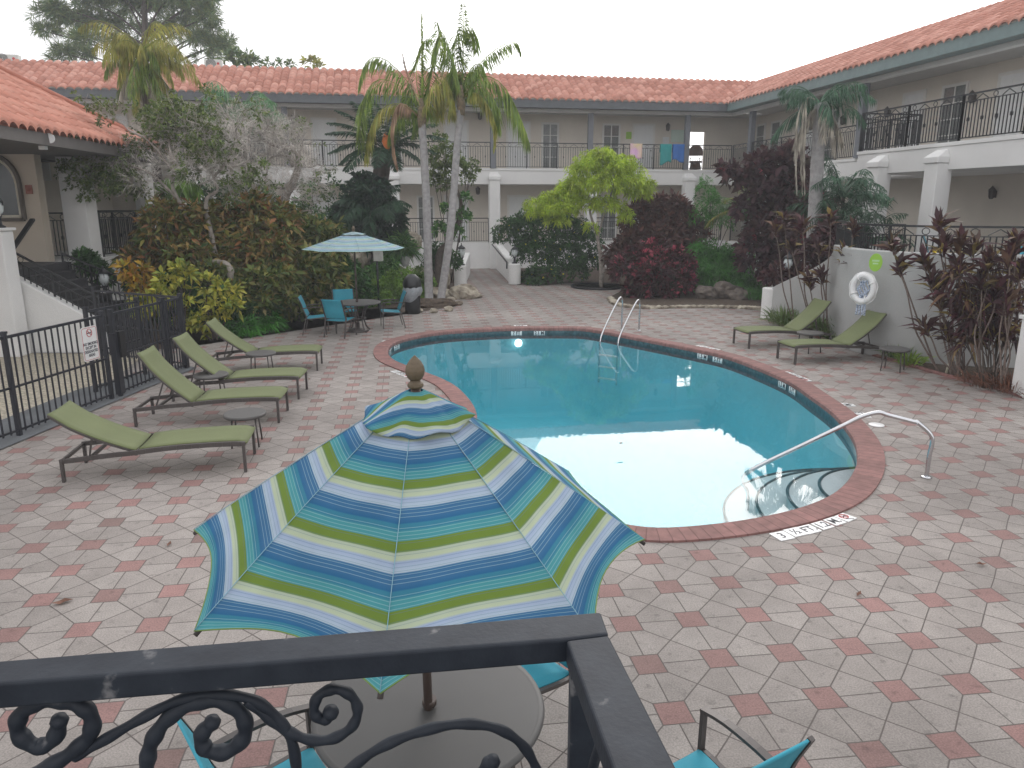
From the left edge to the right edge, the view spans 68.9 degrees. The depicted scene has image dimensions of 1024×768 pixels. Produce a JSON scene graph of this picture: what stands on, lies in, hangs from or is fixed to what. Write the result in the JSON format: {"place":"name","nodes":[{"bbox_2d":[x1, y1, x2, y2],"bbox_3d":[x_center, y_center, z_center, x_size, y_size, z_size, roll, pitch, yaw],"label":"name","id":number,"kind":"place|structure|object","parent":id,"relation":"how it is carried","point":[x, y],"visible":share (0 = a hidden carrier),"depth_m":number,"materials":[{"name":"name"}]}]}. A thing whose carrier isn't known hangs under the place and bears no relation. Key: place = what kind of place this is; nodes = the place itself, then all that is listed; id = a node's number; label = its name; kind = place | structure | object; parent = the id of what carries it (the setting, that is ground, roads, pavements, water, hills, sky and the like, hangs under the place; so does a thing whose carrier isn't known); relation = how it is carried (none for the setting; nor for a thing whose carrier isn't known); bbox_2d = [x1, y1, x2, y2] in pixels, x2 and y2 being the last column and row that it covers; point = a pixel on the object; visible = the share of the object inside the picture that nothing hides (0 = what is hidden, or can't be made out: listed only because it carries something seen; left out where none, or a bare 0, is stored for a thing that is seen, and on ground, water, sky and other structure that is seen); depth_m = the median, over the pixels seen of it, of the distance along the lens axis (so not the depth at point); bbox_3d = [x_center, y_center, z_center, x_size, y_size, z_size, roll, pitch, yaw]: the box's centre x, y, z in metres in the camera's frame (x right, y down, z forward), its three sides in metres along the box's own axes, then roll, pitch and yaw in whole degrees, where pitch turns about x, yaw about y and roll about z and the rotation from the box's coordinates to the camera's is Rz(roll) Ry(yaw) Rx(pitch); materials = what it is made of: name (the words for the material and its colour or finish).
{"place":"outdoors","nodes":[
{"label":"outdoors","id":0,"kind":"place"},
{"bbox_2d":[0,613,674,767],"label":"balcony railing","id":1,"kind":"object","parent":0,"point":[610,724],"visible":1,"depth_m":0.80,"materials":[{"name":"metal"}]},
{"bbox_2d":[0,0,1002,169],"label":"sky","id":2,"kind":"structure","parent":0,"point":[744,40],"materials":[{"name":"white"}]},
{"bbox_2d":[0,267,1023,767],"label":"ground","id":3,"kind":"structure","parent":0,"point":[910,655],"depth_m":6.33,"materials":[{"name":"tile"}]},
{"bbox_2d":[0,353,137,418],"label":"gravel bed","id":4,"kind":"object","parent":3,"relation":"on","point":[3,412],"visible":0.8,"depth_m":13.42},
{"bbox_2d":[0,227,30,356],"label":"entrance pillar","id":5,"kind":"structure","parent":4,"relation":"on","point":[13,320],"depth_m":15.00,"materials":[{"name":"white paint"}]},
{"bbox_2d":[90,287,189,366],"bbox_3d":[-7.290,-1.125,14.596,2.571,1.430,0.094,7,15,26],"label":"metal fence","id":6,"kind":"object","parent":4,"relation":"on","point":[94,297],"visible":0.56,"depth_m":14.63,"materials":[{"name":"metal"}]},
{"bbox_2d":[14,218,172,352],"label":"entrance stairs","id":7,"kind":"structure","parent":3,"relation":"on","point":[54,293],"depth_m":15.57,"materials":[{"name":"white paint"}]},
{"bbox_2d":[0,65,193,299],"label":"pool house","id":8,"kind":"structure","parent":3,"relation":"on","point":[32,114],"depth_m":17.42,"materials":[{"name":"paint"}]},
{"bbox_2d":[0,155,26,220],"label":"window","id":9,"kind":"structure","parent":8,"relation":"in","point":[11,188],"depth_m":17.11,"materials":[{"name":"grey glass"}]},
{"bbox_2d":[0,364,196,448],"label":"concrete strip","id":10,"kind":"object","parent":3,"relation":"on","point":[7,440],"visible":0.4,"depth_m":11.55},
{"bbox_2d":[0,311,114,435],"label":"metal fence","id":11,"kind":"object","parent":10,"relation":"on","point":[11,382],"visible":0.91,"depth_m":10.59,"materials":[{"name":"metal"}]},
{"bbox_2d":[80,325,99,361],"bbox_3d":[-6.413,-0.616,11.355,0.012,0.520,0.360,2,14,7],"label":"no smoking sign","id":12,"kind":"object","parent":11,"relation":"attached to","point":[90,344],"visible":1,"depth_m":11.34,"materials":[{"name":"white metal"}]},
{"bbox_2d":[81,297,147,391],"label":"metal gate","id":13,"kind":"structure","parent":10,"relation":"on","point":[85,311],"depth_m":12.78,"materials":[{"name":"metal"}]},
{"bbox_2d":[107,298,169,395],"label":"metal gate","id":14,"kind":"structure","parent":10,"relation":"on","point":[118,349],"depth_m":12.34,"materials":[{"name":"metal"}]},
{"bbox_2d":[160,293,188,369],"bbox_3d":[-6.200,-0.913,13.721,0.074,1.430,0.676,1,14,4],"label":"metal fence","id":15,"kind":"object","parent":10,"relation":"on","point":[178,298],"visible":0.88,"depth_m":13.73,"materials":[{"name":"metal"}]},
{"bbox_2d":[21,0,240,63],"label":"pine tree","id":16,"kind":"object","parent":3,"relation":"on","point":[202,22],"visible":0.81,"depth_m":46.00,"materials":[{"name":"green plant"}]},
{"bbox_2d":[47,400,255,482],"bbox_3d":[-4.163,0.605,8.800,2.090,0.797,0.710,-2,14,-9],"label":"sun lounger","id":17,"kind":"object","parent":3,"relation":"on","point":[79,420],"visible":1,"depth_m":8.66,"materials":[{"name":"fabric"}]},
{"bbox_2d":[132,345,288,426],"bbox_3d":[-4.339,-0.010,10.800,2.027,1.050,0.710,-1,14,-6],"label":"sun lounger","id":18,"kind":"object","parent":3,"relation":"on","point":[158,366],"visible":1,"depth_m":10.68,"materials":[{"name":"fabric"}]},
{"bbox_2d":[172,331,307,401],"bbox_3d":[-4.416,-0.313,12.124,2.027,1.015,0.710,-1,14,-4],"label":"sun lounger","id":19,"kind":"object","parent":3,"relation":"on","point":[188,346],"visible":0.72,"depth_m":12.00,"materials":[{"name":"fabric"}]},
{"bbox_2d":[215,44,266,66],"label":"distant tree","id":20,"kind":"object","parent":3,"relation":"on","point":[246,58],"visible":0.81,"depth_m":44.33,"materials":[{"name":"green plant"}]},
{"bbox_2d":[223,407,265,448],"bbox_3d":[-3.460,0.577,9.709,0.532,0.426,0.532,-3,14,-11],"label":"side table","id":21,"kind":"object","parent":3,"relation":"on","point":[246,414],"visible":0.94,"depth_m":9.61,"materials":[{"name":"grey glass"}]},
{"bbox_2d":[177,704,325,767],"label":"patio chair","id":22,"kind":"object","parent":3,"relation":"on","point":[310,757],"visible":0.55,"depth_m":3.60,"materials":[{"name":"blue metal"}]},
{"bbox_2d":[206,318,322,370],"bbox_3d":[-4.658,-0.763,14.115,2.027,0.952,0.710,-2,14,-7],"label":"sun lounger","id":23,"kind":"object","parent":3,"relation":"on","point":[217,327],"visible":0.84,"depth_m":14.03,"materials":[{"name":"fabric"}]},
{"bbox_2d":[147,269,453,348],"bbox_3d":[-7.939,-3.127,25.836,12.123,0.001,20.309,0,14,0],"label":"planting bed","id":24,"kind":"object","parent":3,"relation":"on","point":[372,313],"visible":0.17,"depth_m":19.60,"materials":[{"name":"soil"}]},
{"bbox_2d":[69,245,118,288],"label":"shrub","id":25,"kind":"object","parent":24,"relation":"on","point":[87,255],"visible":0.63,"depth_m":17.62,"materials":[{"name":"green plant"}]},
{"bbox_2d":[108,255,157,319],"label":"umbrella shrub","id":26,"kind":"object","parent":24,"relation":"on","point":[133,277],"visible":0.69,"depth_m":16.69,"materials":[{"name":"orange plant"}]},
{"bbox_2d":[78,20,201,227],"bbox_3d":[-11.439,-7.124,23.943,3.261,8.691,2.626,0,14,0],"label":"palm tree","id":27,"kind":"object","parent":24,"relation":"on","point":[145,79],"visible":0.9,"depth_m":23.00,"materials":[{"name":"green plant"}]},
{"bbox_2d":[53,82,283,297],"bbox_3d":[-8.310,-4.619,18.240,5.392,5.098,2.670,0,14,0],"label":"gnarled tree","id":28,"kind":"object","parent":24,"relation":"on","point":[164,127],"visible":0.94,"depth_m":17.74,"materials":[{"name":"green plant"}]},
{"bbox_2d":[110,191,236,276],"bbox_3d":[-8.285,-3.042,18.472,3.011,3.349,2.028,-7,15,-27],"label":"croton bush","id":29,"kind":"object","parent":24,"relation":"on","point":[159,244],"visible":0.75,"depth_m":18.00,"materials":[{"name":"green plant"}]},
{"bbox_2d":[149,256,201,331],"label":"umbrella shrub","id":30,"kind":"object","parent":24,"relation":"on","point":[176,279],"visible":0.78,"depth_m":16.66,"materials":[{"name":"yellow plant"}]},
{"bbox_2d":[119,268,235,335],"bbox_3d":[-7.726,-1.885,17.261,2.676,1.676,1.196,0,14,0],"label":"green shrub","id":31,"kind":"object","parent":24,"relation":"on","point":[193,307],"visible":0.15,"depth_m":17.13,"materials":[{"name":"green plant"}]},
{"bbox_2d":[153,173,203,257],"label":"fishtail palm","id":32,"kind":"object","parent":24,"relation":"on","point":[194,192],"visible":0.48,"depth_m":22.19,"materials":[{"name":"green plant"}]},
{"bbox_2d":[171,269,246,339],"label":"umbrella shrub","id":33,"kind":"object","parent":24,"relation":"on","point":[195,322],"visible":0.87,"depth_m":16.88,"materials":[{"name":"yellow plant"}]},
{"bbox_2d":[154,254,304,321],"bbox_3d":[-7.199,-2.284,18.509,4.126,1.872,1.865,0,14,0],"label":"croton bush","id":34,"kind":"object","parent":24,"relation":"on","point":[276,282],"visible":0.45,"depth_m":18.23,"materials":[{"name":"green plant"}]},
{"bbox_2d":[199,81,291,190],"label":"palm tree","id":35,"kind":"object","parent":24,"relation":"on","point":[260,95],"visible":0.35,"depth_m":25.02,"materials":[{"name":"green plant"}]},
{"bbox_2d":[185,186,306,277],"bbox_3d":[-6.872,-3.368,19.445,2.959,3.523,2.716,0,14,0],"label":"croton bush","id":36,"kind":"object","parent":24,"relation":"on","point":[262,225],"visible":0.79,"depth_m":19.02,"materials":[{"name":"green plant"}]},
{"bbox_2d":[218,311,289,338],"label":"fern clump","id":37,"kind":"object","parent":24,"relation":"on","point":[258,327],"visible":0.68,"depth_m":17.79,"materials":[{"name":"green plant"}]},
{"bbox_2d":[193,92,336,217],"bbox_3d":[-6.686,-5.290,20.465,4.359,5.030,2.980,0,14,0],"label":"gnarled tree","id":38,"kind":"object","parent":24,"relation":"on","point":[290,187],"visible":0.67,"depth_m":19.73,"materials":[{"name":"grey plant"}]},
{"bbox_2d":[264,206,354,322],"bbox_3d":[-5.564,-3.239,20.596,2.655,3.288,2.965,0,14,0],"label":"croton bush","id":39,"kind":"object","parent":24,"relation":"on","point":[321,277],"visible":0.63,"depth_m":19.98,"materials":[{"name":"green plant"}]},
{"bbox_2d":[333,255,380,313],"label":"croton bush","id":40,"kind":"object","parent":24,"relation":"on","point":[363,284],"visible":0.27,"depth_m":21.24,"materials":[{"name":"green plant"}]},
{"bbox_2d":[325,169,412,275],"bbox_3d":[-4.929,-5.332,26.104,3.148,4.204,1.961,0,14,0],"label":"philodendron","id":41,"kind":"object","parent":24,"relation":"on","point":[377,185],"visible":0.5,"depth_m":25.49,"materials":[{"name":"green plant"}]},
{"bbox_2d":[333,183,411,279],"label":"palm tree","id":42,"kind":"object","parent":24,"relation":"on","point":[365,216],"visible":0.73,"depth_m":24.99,"materials":[{"name":"green plant"}]},
{"bbox_2d":[325,96,446,221],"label":"palm tree","id":43,"kind":"object","parent":24,"relation":"on","point":[381,163],"visible":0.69,"depth_m":25.48,"materials":[{"name":"green plant"}]},
{"bbox_2d":[390,245,416,266],"bbox_3d":[-3.695,-4.406,25.438,1.038,0.792,1.399,-5,15,-20],"label":"urn planter","id":44,"kind":"object","parent":24,"relation":"on","point":[404,262],"visible":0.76,"depth_m":25.41,"materials":[{"name":"grey paint"}]},
{"bbox_2d":[383,229,423,267],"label":"spiky plant","id":45,"kind":"object","parent":44,"relation":"in","point":[406,242],"visible":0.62,"depth_m":25.43,"materials":[{"name":"green plant"}]},
{"bbox_2d":[370,265,437,306],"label":"hedge","id":46,"kind":"object","parent":24,"relation":"on","point":[392,288],"visible":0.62,"depth_m":23.29,"materials":[{"name":"green plant"}]},
{"bbox_2d":[353,13,456,297],"bbox_3d":[-3.243,-6.742,23.214,3.356,8.602,2.918,0,14,0],"label":"queen palm","id":47,"kind":"object","parent":24,"relation":"on","point":[419,117],"visible":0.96,"depth_m":22.55,"materials":[{"name":"green plant"}]},
{"bbox_2d":[427,129,481,282],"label":"leafy tree","id":48,"kind":"object","parent":24,"relation":"on","point":[440,177],"visible":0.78,"depth_m":28.27,"materials":[{"name":"green plant"}]},
{"bbox_2d":[429,4,530,297],"bbox_3d":[-0.949,-6.777,22.882,3.020,8.790,2.790,0,14,0],"label":"queen palm","id":49,"kind":"object","parent":24,"relation":"on","point":[460,86],"visible":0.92,"depth_m":21.84,"materials":[{"name":"green plant"}]},
{"bbox_2d":[320,299,356,338],"bbox_3d":[-4.067,-1.563,17.523,0.580,0.907,0.631,4,14,17],"label":"patio chair","id":50,"kind":"object","parent":3,"relation":"on","point":[333,310],"visible":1,"depth_m":17.31,"materials":[{"name":"blue metal"}]},
{"bbox_2d":[302,226,404,332],"bbox_3d":[-3.780,-2.534,18.061,2.339,2.536,2.339,0,14,0],"label":"parasol","id":51,"kind":"object","parent":3,"relation":"on","point":[353,241],"visible":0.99,"depth_m":17.41,"materials":[{"name":"fabric"}]},
{"bbox_2d":[0,58,772,268],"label":"motel wing","id":52,"kind":"structure","parent":3,"relation":"on","point":[566,119],"depth_m":35.65,"materials":[{"name":"paint"}]},
{"bbox_2d":[310,117,338,166],"bbox_3d":[-8.841,-11.353,35.204,1.184,2.300,0.108,-2,14,-9],"label":"door","id":53,"kind":"structure","parent":52,"relation":"in","point":[319,128],"depth_m":35.15,"materials":[{"name":"white paint"}]},
{"bbox_2d":[506,121,530,167],"bbox_3d":[0.314,-11.729,36.756,1.216,2.300,0.057,-2,14,-9],"label":"door","id":54,"kind":"structure","parent":52,"relation":"in","point":[516,162],"depth_m":36.75,"materials":[{"name":"white paint"}]},
{"bbox_2d":[541,122,558,168],"bbox_3d":[1.888,-11.791,37.014,0.885,2.240,0.068,-2,14,-9],"label":"door","id":55,"kind":"structure","parent":52,"relation":"in","point":[549,130],"depth_m":36.99,"materials":[{"name":"glass"}]},
{"bbox_2d":[632,123,654,168],"bbox_3d":[6.640,-11.979,37.786,1.199,2.300,0.108,-2,14,-9],"label":"door","id":56,"kind":"structure","parent":52,"relation":"in","point":[642,133],"depth_m":37.71,"materials":[{"name":"white paint"}]},
{"bbox_2d":[402,274,422,313],"bbox_3d":[-2.826,-2.565,21.192,0.576,1.120,0.577,0,14,0],"label":"trash can","id":57,"kind":"object","parent":3,"relation":"on","point":[412,287],"visible":0.91,"depth_m":20.99,"materials":[{"name":"black plastic"}]},
{"bbox_2d":[193,355,645,710],"bbox_3d":[-0.415,1.060,3.436,1.879,2.440,1.874,-5,15,-22],"label":"parasol","id":58,"kind":"object","parent":3,"relation":"on","point":[404,515],"visible":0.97,"depth_m":2.84,"materials":[{"name":"fabric"}]},
{"bbox_2d":[311,665,544,767],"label":"patio table","id":59,"kind":"object","parent":3,"relation":"on","point":[511,697],"visible":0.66,"depth_m":3.50,"materials":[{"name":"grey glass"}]},
{"bbox_2d":[431,189,473,286],"bbox_3d":[-2.038,-4.877,25.572,1.546,3.558,0.739,0,14,0],"label":"twisted trunk","id":60,"kind":"object","parent":3,"relation":"on","point":[441,225],"visible":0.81,"depth_m":25.35,"materials":[{"name":"plant"}]},
{"bbox_2d":[491,244,520,284],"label":"ramp wall","id":61,"kind":"structure","parent":3,"relation":"on","point":[508,270],"depth_m":30.46,"materials":[{"name":"white paint"}]},
{"bbox_2d":[513,662,568,767],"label":"patio chair","id":62,"kind":"object","parent":3,"relation":"on","point":[547,677],"visible":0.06,"depth_m":4.33,"materials":[{"name":"blue metal"}]},
{"bbox_2d":[570,282,622,289],"bbox_3d":[3.218,-3.666,27.899,2.068,0.068,2.069,0,14,0],"label":"tree ring","id":63,"kind":"object","parent":3,"relation":"on","point":[595,286],"visible":0.78,"depth_m":27.99,"materials":[{"name":"black soil"}]},
{"bbox_2d":[521,145,658,287],"bbox_3d":[2.817,-5.973,26.874,5.002,5.078,2.041,0,14,0],"label":"lime tree","id":64,"kind":"object","parent":63,"relation":"on","point":[601,166],"visible":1,"depth_m":26.52,"materials":[{"name":"green plant"}]},
{"bbox_2d":[598,297,640,384],"bbox_3d":[2.610,-1.083,18.015,0.516,1.937,1.424,8,16,31],"label":"pool ladder","id":65,"kind":"object","parent":3,"relation":"on","point":[613,356],"visible":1,"depth_m":17.69,"materials":[{"name":"silver metal"}]},
{"bbox_2d":[373,326,884,542],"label":"swimming pool","id":66,"kind":"structure","parent":3,"relation":"in","point":[690,430],"depth_m":15.84,"materials":[{"name":"blue liquid"}]},
{"bbox_2d":[740,410,934,510],"bbox_3d":[3.822,1.118,8.906,2.090,1.750,0.118,5,14,19],"label":"hand rail","id":67,"kind":"object","parent":66,"relation":"attached to","point":[926,475],"visible":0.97,"depth_m":8.69,"materials":[{"name":"silver metal"}]},
{"bbox_2d":[517,269,765,305],"bbox_3d":[5.300,-3.872,28.910,10.400,0.001,13.983,0,14,0],"label":"planting bed","id":68,"kind":"object","parent":3,"relation":"on","point":[688,299],"visible":0.25,"depth_m":24.28,"materials":[{"name":"soil"}]},
{"bbox_2d":[490,207,605,285],"bbox_3d":[1.474,-5.393,29.234,4.773,3.096,2.856,0,14,0],"label":"flowering hedge","id":69,"kind":"object","parent":68,"relation":"on","point":[534,242],"visible":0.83,"depth_m":29.16,"materials":[{"name":"green plant"}]},
{"bbox_2d":[607,236,699,298],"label":"crimson bush","id":70,"kind":"object","parent":68,"relation":"on","point":[650,270],"visible":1,"depth_m":24.62,"materials":[{"name":"red plant"}]},
{"bbox_2d":[600,188,715,285],"bbox_3d":[5.413,-5.394,27.560,4.490,3.648,2.503,0,14,0],"label":"copperleaf bush","id":71,"kind":"object","parent":68,"relation":"on","point":[660,213],"visible":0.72,"depth_m":27.31,"materials":[{"name":"red plant"}]},
{"bbox_2d":[606,296,760,309],"bbox_3d":[4.906,-2.352,22.522,5.123,0.170,1.799,8,16,30],"label":"rock edging","id":72,"kind":"object","parent":68,"relation":"on","point":[611,300],"visible":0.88,"depth_m":22.29,"materials":[{"name":"stone"}]},
{"bbox_2d":[686,173,736,249],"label":"feathery shrub","id":73,"kind":"object","parent":68,"relation":"on","point":[704,210],"visible":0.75,"depth_m":27.14,"materials":[{"name":"green plant"}]},
{"bbox_2d":[680,237,771,293],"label":"fern bank","id":74,"kind":"structure","parent":68,"relation":"on","point":[716,261],"depth_m":25.74,"materials":[{"name":"green plant"}]},
{"bbox_2d":[711,138,839,287],"bbox_3d":[8.825,-5.397,24.345,4.505,5.167,2.618,-5,14,-18],"label":"purple tree","id":75,"kind":"object","parent":68,"relation":"on","point":[768,175],"visible":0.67,"depth_m":24.02,"materials":[{"name":"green plant"}]},
{"bbox_2d":[673,706,814,767],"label":"patio chair","id":76,"kind":"object","parent":3,"relation":"on","point":[701,756],"visible":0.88,"depth_m":3.49,"materials":[{"name":"blue metal"}]},
{"bbox_2d":[733,298,831,348],"bbox_3d":[5.994,-1.361,16.528,2.027,0.978,0.710,-3,14,-12],"label":"sun lounger","id":77,"kind":"object","parent":3,"relation":"on","point":[812,311],"visible":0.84,"depth_m":16.51,"materials":[{"name":"fabric"}]},
{"bbox_2d":[756,220,870,287],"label":"shrub","id":78,"kind":"object","parent":3,"relation":"on","point":[819,231],"visible":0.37,"depth_m":20.20,"materials":[{"name":"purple plant"}]},
{"bbox_2d":[770,82,876,267],"bbox_3d":[8.408,-5.129,20.846,2.631,6.283,2.552,0,14,0],"label":"palm tree","id":79,"kind":"object","parent":3,"relation":"on","point":[821,117],"visible":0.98,"depth_m":20.20,"materials":[{"name":"green plant"}]},
{"bbox_2d":[776,310,886,364],"bbox_3d":[6.398,-0.956,14.940,2.027,0.939,0.670,-3,14,-12],"label":"sun lounger","id":80,"kind":"object","parent":3,"relation":"on","point":[861,327],"visible":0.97,"depth_m":14.91,"materials":[{"name":"fabric"}]},
{"bbox_2d":[786,186,892,231],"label":"areca palm","id":81,"kind":"object","parent":3,"relation":"on","point":[831,203],"visible":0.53,"depth_m":20.53,"materials":[{"name":"green plant"}]},
{"bbox_2d":[809,153,889,227],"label":"areca palm","id":82,"kind":"object","parent":3,"relation":"on","point":[859,182],"visible":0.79,"depth_m":20.45,"materials":[{"name":"green plant"}]},
{"bbox_2d":[809,197,916,251],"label":"areca palm","id":83,"kind":"object","parent":3,"relation":"on","point":[868,217],"visible":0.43,"depth_m":19.65,"materials":[{"name":"green plant"}]},
{"bbox_2d":[727,0,1023,269],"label":"motel wing","id":84,"kind":"structure","parent":3,"relation":"on","point":[943,118],"depth_m":23.70,"materials":[{"name":"paint"}]},
{"bbox_2d":[897,89,926,147],"bbox_3d":[14.417,-9.356,26.967,0.057,2.300,1.200,-2,14,-9],"label":"door","id":85,"kind":"structure","parent":84,"relation":"in","point":[918,96],"depth_m":26.74,"materials":[{"name":"white paint"}]},
{"bbox_2d":[935,81,969,142],"bbox_3d":[14.751,-8.892,25.050,0.068,2.240,1.180,-2,14,-9],"label":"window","id":86,"kind":"structure","parent":84,"relation":"in","point":[961,88],"depth_m":25.03,"materials":[{"name":"white glass"}]},
{"bbox_2d":[990,68,1023,137],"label":"door","id":87,"kind":"structure","parent":84,"relation":"in","point":[1014,77],"depth_m":22.73,"materials":[{"name":"white paint"}]},
{"bbox_2d":[760,220,1023,367],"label":"curved terrace","id":88,"kind":"structure","parent":3,"relation":"on","point":[891,299],"depth_m":15.06,"materials":[{"name":"grey paint"}]},
{"bbox_2d":[849,272,877,315],"bbox_3d":[7.005,-1.808,14.912,0.165,0.870,0.580,-11,18,-39],"label":"life ring","id":89,"kind":"object","parent":88,"relation":"hanging from","point":[860,300],"visible":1,"depth_m":14.89,"materials":[{"name":"white plastic"}]},
{"bbox_2d":[908,361,1013,389],"bbox_3d":[8.674,-0.903,16.662,2.799,0.001,9.286,-2,14,-8],"label":"terrace planting bed","id":90,"kind":"object","parent":3,"relation":"on","point":[941,367],"visible":0.12,"depth_m":14.15,"materials":[{"name":"soil"}]},
{"bbox_2d":[776,212,816,327],"bbox_3d":[6.643,-2.604,17.630,0.789,2.887,1.013,-6,15,-23],"label":"cordyline","id":91,"kind":"object","parent":90,"relation":"on","point":[801,224],"visible":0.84,"depth_m":17.34,"materials":[{"name":"brown plant"}]},
{"bbox_2d":[810,204,841,331],"bbox_3d":[6.981,-2.525,16.933,0.724,3.056,0.790,6,15,24],"label":"cordyline","id":92,"kind":"object","parent":90,"relation":"on","point":[829,217],"visible":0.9,"depth_m":16.79,"materials":[{"name":"brown plant"}]},
{"bbox_2d":[870,229,939,371],"bbox_3d":[7.163,-1.508,13.644,1.310,2.643,0.858,-5,15,-20],"label":"cordyline","id":93,"kind":"object","parent":90,"relation":"on","point":[901,265],"visible":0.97,"depth_m":13.40,"materials":[{"name":"brown plant"}]},
{"bbox_2d":[908,206,966,375],"bbox_3d":[7.521,-1.635,13.330,1.067,3.028,0.739,4,14,17],"label":"cordyline","id":94,"kind":"object","parent":90,"relation":"on","point":[944,241],"visible":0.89,"depth_m":13.11,"materials":[{"name":"brown plant"}]},
{"bbox_2d":[908,264,968,375],"bbox_3d":[7.609,-1.108,13.230,1.192,2.056,0.766,8,16,29],"label":"cordyline","id":95,"kind":"object","parent":90,"relation":"on","point":[931,279],"visible":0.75,"depth_m":13.13,"materials":[{"name":"brown plant"}]},
{"bbox_2d":[897,307,985,376],"bbox_3d":[7.757,-0.845,13.397,1.540,1.478,0.771,4,14,17],"label":"cordyline","id":96,"kind":"object","parent":90,"relation":"on","point":[932,322],"visible":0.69,"depth_m":13.36,"materials":[{"name":"brown plant"}]},
{"bbox_2d":[942,223,997,375],"bbox_3d":[7.933,-1.466,13.222,0.959,2.745,0.798,0,14,0],"label":"cordyline","id":97,"kind":"object","parent":90,"relation":"on","point":[975,246],"visible":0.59,"depth_m":13.00,"materials":[{"name":"brown plant"}]},
{"bbox_2d":[922,248,1023,388],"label":"cordyline thicket","id":98,"kind":"object","parent":90,"relation":"on","point":[970,299],"visible":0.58,"depth_m":12.87,"materials":[{"name":"brown plant"}]},
{"bbox_2d":[959,244,1017,385],"bbox_3d":[8.003,-1.170,12.726,0.903,2.406,0.756,5,15,21],"label":"cordyline","id":99,"kind":"object","parent":90,"relation":"on","point":[988,259],"visible":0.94,"depth_m":12.60,"materials":[{"name":"brown plant"}]},
{"bbox_2d":[958,312,1020,376],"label":"cordyline","id":100,"kind":"object","parent":90,"relation":"on","point":[993,331],"visible":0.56,"depth_m":12.72,"materials":[{"name":"brown plant"}]},
{"bbox_2d":[990,227,1023,390],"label":"cordyline","id":101,"kind":"object","parent":90,"relation":"on","point":[1012,250],"visible":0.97,"depth_m":12.30,"materials":[{"name":"brown plant"}]},
{"bbox_2d":[1011,315,1023,397],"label":"white pillar","id":102,"kind":"structure","parent":3,"relation":"on","point":[1018,374],"depth_m":12.06,"materials":[{"name":"paint"}]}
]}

